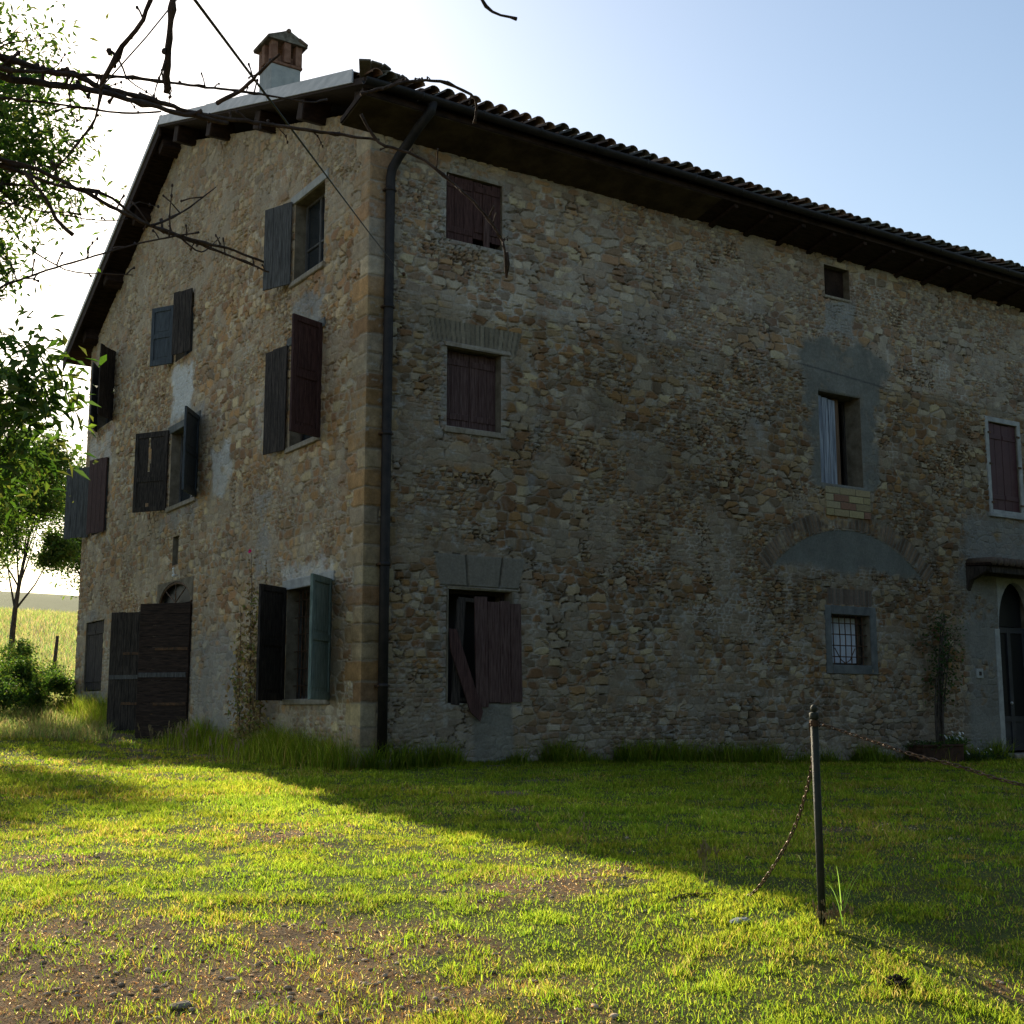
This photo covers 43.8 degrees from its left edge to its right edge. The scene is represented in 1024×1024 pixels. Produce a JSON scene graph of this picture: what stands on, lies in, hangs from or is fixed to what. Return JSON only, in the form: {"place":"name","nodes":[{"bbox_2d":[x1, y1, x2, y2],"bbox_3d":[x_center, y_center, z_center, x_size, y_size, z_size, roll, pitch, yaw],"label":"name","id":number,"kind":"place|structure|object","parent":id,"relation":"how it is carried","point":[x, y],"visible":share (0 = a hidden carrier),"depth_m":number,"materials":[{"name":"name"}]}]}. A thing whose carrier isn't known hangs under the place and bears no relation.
{"place":"outdoors","nodes":[
{"label":"outdoors","id":0,"kind":"place"},
{"bbox_2d":[0,591,1023,1023],"bbox_3d":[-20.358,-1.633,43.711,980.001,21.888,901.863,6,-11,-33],"label":"ground","id":1,"kind":"structure","parent":0,"point":[36,601],"depth_m":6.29,"materials":[{"name":"green plant"}]},
{"bbox_2d":[0,670,37,715],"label":"shrub","id":2,"kind":"object","parent":1,"relation":"on","point":[9,692],"visible":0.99,"depth_m":28.63,"materials":[{"name":"green plant"}]},
{"bbox_2d":[0,642,55,714],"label":"shrub","id":3,"kind":"object","parent":1,"relation":"on","point":[20,666],"visible":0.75,"depth_m":30.41,"materials":[{"name":"green plant"}]},
{"bbox_2d":[0,634,69,697],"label":"shrub","id":4,"kind":"object","parent":1,"relation":"on","point":[23,646],"visible":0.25,"depth_m":34.13,"materials":[{"name":"green plant"}]},
{"bbox_2d":[0,378,76,590],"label":"shade tree","id":5,"kind":"object","parent":1,"relation":"on","point":[25,478],"visible":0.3,"depth_m":25.49,"materials":[{"name":"green plant"}]},
{"bbox_2d":[3,666,76,710],"bbox_3d":[-11.759,4.610,32.106,2.410,1.498,2.479,6,-11,-33],"label":"shrub","id":6,"kind":"object","parent":1,"relation":"on","point":[57,681],"visible":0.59,"depth_m":31.68,"materials":[{"name":"green plant"}]},
{"bbox_2d":[0,427,86,665],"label":"slim tree","id":7,"kind":"object","parent":1,"relation":"on","point":[59,549],"visible":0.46,"depth_m":36.00,"materials":[{"name":"green plant"}]},
{"bbox_2d":[14,431,86,599],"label":"distant tree","id":8,"kind":"object","parent":1,"relation":"on","point":[76,567],"visible":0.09,"depth_m":42.34,"materials":[{"name":"green plant"}]},
{"bbox_2d":[52,636,58,670],"bbox_3d":[-14.273,4.893,39.744,0.185,2.054,0.130,6,-11,-33],"label":"fence pole","id":9,"kind":"object","parent":1,"relation":"on","point":[56,649],"visible":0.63,"depth_m":39.80,"materials":[{"name":"brown wood"}]},
{"bbox_2d":[0,226,113,524],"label":"drooping sapling","id":10,"kind":"object","parent":1,"relation":"on","point":[32,406],"visible":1,"depth_m":6.63,"materials":[{"name":"green plant"}]},
{"bbox_2d":[0,606,117,740],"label":"field grass","id":11,"kind":"structure","parent":1,"relation":"on","point":[30,724],"depth_m":51.31,"materials":[{"name":"green plant"}]},
{"bbox_2d":[0,0,127,336],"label":"leafy tree","id":12,"kind":"object","parent":1,"relation":"on","point":[13,129],"visible":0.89,"depth_m":9.54,"materials":[{"name":"green plant"}]},
{"bbox_2d":[137,723,162,746],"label":"grass stalk","id":13,"kind":"object","parent":1,"relation":"on","point":[150,729],"depth_m":23.05,"materials":[{"name":"green plant"}]},
{"bbox_2d":[167,719,188,749],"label":"grass stalk","id":14,"kind":"object","parent":1,"relation":"on","point":[178,725],"depth_m":22.43,"materials":[{"name":"green plant"}]},
{"bbox_2d":[169,1000,192,1010],"bbox_3d":[-1.353,2.017,5.210,0.103,0.034,0.079,6,-11,-33],"label":"flat stone","id":15,"kind":"object","parent":1,"relation":"on","point":[187,1003],"visible":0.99,"depth_m":5.19,"materials":[{"name":"grey stone"}]},
{"bbox_2d":[178,719,209,753],"bbox_3d":[-5.457,3.821,21.671,0.585,0.587,0.369,28,-29,-71],"label":"grass stalk","id":16,"kind":"object","parent":1,"relation":"on","point":[185,732],"depth_m":21.52,"materials":[{"name":"green plant"}]},
{"bbox_2d":[208,729,238,758],"bbox_3d":[-4.617,3.729,20.451,0.485,0.488,0.389,2,-9,-15],"label":"grass stalk","id":17,"kind":"object","parent":1,"relation":"on","point":[210,742],"depth_m":20.46,"materials":[{"name":"green plant"}]},
{"bbox_2d":[221,739,243,763],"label":"grass stalk","id":18,"kind":"object","parent":1,"relation":"on","point":[235,749],"depth_m":19.26,"materials":[{"name":"green plant"}]},
{"bbox_2d":[222,549,274,753],"bbox_3d":[-4.459,2.511,21.572,0.737,3.781,1.479,6,-11,-33],"label":"climbing plant","id":19,"kind":"object","parent":1,"relation":"on","point":[252,703],"visible":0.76,"depth_m":21.52,"materials":[{"name":"green plant"}]},
{"bbox_2d":[0,0,516,288],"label":"bare tree","id":20,"kind":"object","parent":1,"relation":"on","point":[141,100],"visible":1,"depth_m":3.89,"materials":[{"name":"brown plant"}]},
{"bbox_2d":[33,687,1021,771],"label":"tall grass","id":21,"kind":"structure","parent":1,"relation":"on","point":[294,750],"depth_m":20.68,"materials":[{"name":"green plant"}]},
{"bbox_2d":[61,28,1023,768],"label":"farmhouse","id":22,"kind":"object","parent":1,"relation":"on","point":[643,444],"visible":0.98,"depth_m":22.84,"materials":[{"name":"stone"}]},
{"bbox_2d":[63,457,108,538],"bbox_3d":[-10.289,-0.288,31.806,0.840,1.852,2.170,8,-12,-42],"label":"window","id":23,"kind":"structure","parent":22,"relation":"in","point":[86,515],"depth_m":31.90,"materials":[{"name":"paint"}]},
{"bbox_2d":[83,620,103,691],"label":"window","id":24,"kind":"structure","parent":22,"relation":"in","point":[94,630],"depth_m":30.85,"materials":[{"name":"paint"}]},
{"bbox_2d":[89,343,115,431],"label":"window","id":25,"kind":"structure","parent":22,"relation":"in","point":[103,376],"depth_m":30.99,"materials":[{"name":"paint"}]},
{"bbox_2d":[106,576,193,739],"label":"door","id":26,"kind":"structure","parent":22,"relation":"in","point":[156,637],"depth_m":25.12,"materials":[{"name":"paint"}]},
{"bbox_2d":[132,406,200,512],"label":"window","id":27,"kind":"structure","parent":22,"relation":"in","point":[150,487],"depth_m":27.05,"materials":[{"name":"paint"}]},
{"bbox_2d":[150,288,193,366],"bbox_3d":[-7.007,-3.883,27.287,0.809,1.370,1.724,7,-11,-38],"label":"window","id":28,"kind":"structure","parent":22,"relation":"in","point":[172,325],"depth_m":27.36,"materials":[{"name":"paint"}]},
{"bbox_2d":[172,535,178,565],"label":"slot window","id":29,"kind":"structure","parent":22,"relation":"in","point":[175,539],"depth_m":26.45,"materials":[{"name":"paint"}]},
{"bbox_2d":[101,0,405,275],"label":"cable","id":30,"kind":"object","parent":22,"relation":"attached to","point":[238,58],"visible":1,"depth_m":4.82,"materials":[{"name":"metal"}]},
{"bbox_2d":[263,313,325,454],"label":"window","id":31,"kind":"structure","parent":22,"relation":"in","point":[305,342],"depth_m":20.71,"materials":[{"name":"paint"}]},
{"bbox_2d":[255,570,335,704],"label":"window","id":32,"kind":"structure","parent":22,"relation":"in","point":[307,636],"depth_m":20.67,"materials":[{"name":"paint"}]},
{"bbox_2d":[263,168,328,290],"bbox_3d":[-3.466,-4.755,22.081,0.711,1.699,2.047,8,-12,-40],"label":"window","id":33,"kind":"structure","parent":22,"relation":"in","point":[309,218],"depth_m":22.31,"materials":[{"name":"paint"}]},
{"bbox_2d":[446,172,501,250],"bbox_3d":[-0.745,-4.892,21.130,1.080,1.150,0.480,6,-11,-33],"label":"window","id":34,"kind":"structure","parent":22,"relation":"in","point":[465,222],"depth_m":20.98,"materials":[{"name":"paint"}]},
{"bbox_2d":[443,341,510,438],"bbox_3d":[-0.675,-1.916,20.675,1.249,1.478,0.541,6,-11,-33],"label":"window","id":35,"kind":"structure","parent":22,"relation":"in","point":[473,372],"depth_m":20.63,"materials":[{"name":"paint"}]},
{"bbox_2d":[445,586,521,721],"bbox_3d":[-0.546,2.249,20.098,1.401,2.078,0.560,6,-11,-33],"label":"window","id":36,"kind":"structure","parent":22,"relation":"in","point":[497,624],"depth_m":19.95,"materials":[{"name":"paint"}]},
{"bbox_2d":[824,264,851,302],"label":"window","id":37,"kind":"structure","parent":22,"relation":"in","point":[836,280],"depth_m":25.81,"materials":[{"name":"paint"}]},
{"bbox_2d":[818,391,863,487],"bbox_3d":[6.343,-1.395,25.278,1.180,1.820,0.480,6,-11,-33],"label":"window","id":38,"kind":"structure","parent":22,"relation":"in","point":[828,402],"depth_m":25.41,"materials":[{"name":"paint"}]},
{"bbox_2d":[824,605,877,674],"bbox_3d":[6.394,2.490,24.684,1.420,1.300,0.514,6,-11,-33],"label":"window","id":39,"kind":"structure","parent":22,"relation":"in","point":[849,637],"depth_m":24.70,"materials":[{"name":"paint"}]},
{"bbox_2d":[983,416,1023,519],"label":"window","id":40,"kind":"structure","parent":22,"relation":"in","point":[1003,466],"depth_m":27.87,"materials":[{"name":"paint"}]},
{"bbox_2d":[994,578,1023,758],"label":"door","id":41,"kind":"structure","parent":22,"relation":"in","point":[1009,642],"depth_m":27.40,"materials":[{"name":"paint"}]},
{"bbox_2d":[536,812,584,851],"bbox_3d":[0.349,2.191,8.698,0.409,0.265,0.082,6,-11,-33],"label":"grass stalk","id":42,"kind":"object","parent":1,"relation":"on","point":[566,832],"depth_m":8.69,"materials":[{"name":"green plant"}]},
{"bbox_2d":[583,819,667,853],"bbox_3d":[0.741,2.179,8.476,0.600,0.260,0.146,-3,-9,20],"label":"grass stalk","id":43,"kind":"object","parent":1,"relation":"on","point":[589,826],"depth_m":8.53,"materials":[{"name":"green plant"}]},
{"bbox_2d":[697,839,719,874],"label":"grass stalk","id":44,"kind":"object","parent":1,"relation":"on","point":[703,851],"depth_m":7.58,"materials":[{"name":"green plant"}]},
{"bbox_2d":[730,917,749,923],"bbox_3d":[1.138,2.044,6.372,0.088,0.039,0.114,-7,-11,37],"label":"flat stone","id":45,"kind":"object","parent":1,"relation":"on","point":[738,920],"visible":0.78,"depth_m":6.35,"materials":[{"name":"grey stone"}]},
{"bbox_2d":[809,704,826,927],"bbox_3d":[1.519,1.628,6.312,0.051,1.336,0.071,-3,-9,20],"label":"chain post","id":46,"kind":"object","parent":1,"relation":"on","point":[814,723],"visible":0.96,"depth_m":6.32,"materials":[{"name":"grey metal"}]},
{"bbox_2d":[672,727,811,900],"bbox_3d":[1.282,1.590,6.747,0.917,0.970,0.293,-9,-12,44],"label":"chain","id":47,"kind":"object","parent":46,"relation":"hanging from","point":[783,849],"visible":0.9,"depth_m":6.62,"materials":[{"name":"metal"}]},
{"bbox_2d":[819,722,1023,786],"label":"chain","id":48,"kind":"object","parent":46,"relation":"hanging from","point":[925,757],"visible":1,"depth_m":6.17,"materials":[{"name":"metal"}]},
{"bbox_2d":[812,899,853,935],"bbox_3d":[1.541,1.969,6.212,0.230,0.166,0.197,6,-11,-33],"label":"grass stalk","id":49,"kind":"object","parent":1,"relation":"on","point":[831,912],"depth_m":6.19,"materials":[{"name":"plant"}]},
{"bbox_2d":[828,861,872,925],"bbox_3d":[1.703,1.889,6.336,0.299,0.340,0.056,-1,-9,4],"label":"tall grass blade","id":50,"kind":"object","parent":1,"relation":"on","point":[843,895],"depth_m":6.32,"materials":[{"name":"green plant"}]},
{"bbox_2d":[878,974,910,987],"bbox_3d":[1.610,1.982,5.397,0.132,0.054,0.119,-7,-11,37],"label":"soil clod","id":51,"kind":"object","parent":1,"relation":"on","point":[898,978],"visible":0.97,"depth_m":5.38,"materials":[{"name":"black soil"}]},
{"bbox_2d":[907,744,964,762],"bbox_3d":[8.260,4.707,24.797,1.240,0.375,0.400,6,-11,-33],"label":"planter","id":52,"kind":"object","parent":1,"relation":"on","point":[938,754],"visible":0.71,"depth_m":24.59,"materials":[{"name":"wood"}]},
{"bbox_2d":[902,737,952,749],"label":"bushy plant","id":53,"kind":"object","parent":52,"relation":"in","point":[921,742],"visible":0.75,"depth_m":24.59,"materials":[{"name":"green plant"}]},
{"bbox_2d":[909,607,966,743],"bbox_3d":[8.543,3.272,25.448,1.733,2.860,0.988,6,-11,-33],"label":"climbing rose","id":54,"kind":"object","parent":52,"relation":"in","point":[940,705],"visible":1,"depth_m":25.36,"materials":[{"name":"green plant"}]},
{"bbox_2d":[936,731,981,747],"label":"flowering plant","id":55,"kind":"object","parent":52,"relation":"in","point":[955,740],"visible":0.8,"depth_m":25.08,"materials":[{"name":"green plant"}]},
{"bbox_2d":[964,748,1013,760],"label":"leafy weed","id":56,"kind":"object","parent":1,"relation":"on","point":[988,756],"visible":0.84,"depth_m":25.40,"materials":[{"name":"green plant"}]},
{"bbox_2d":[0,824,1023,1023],"bbox_3d":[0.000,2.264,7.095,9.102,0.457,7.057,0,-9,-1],"label":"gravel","id":57,"kind":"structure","parent":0,"point":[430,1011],"depth_m":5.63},
{"bbox_2d":[0,0,1023,595],"label":"sky","id":58,"kind":"structure","parent":0,"point":[908,115],"materials":[{"name":"blue"}]}
]}

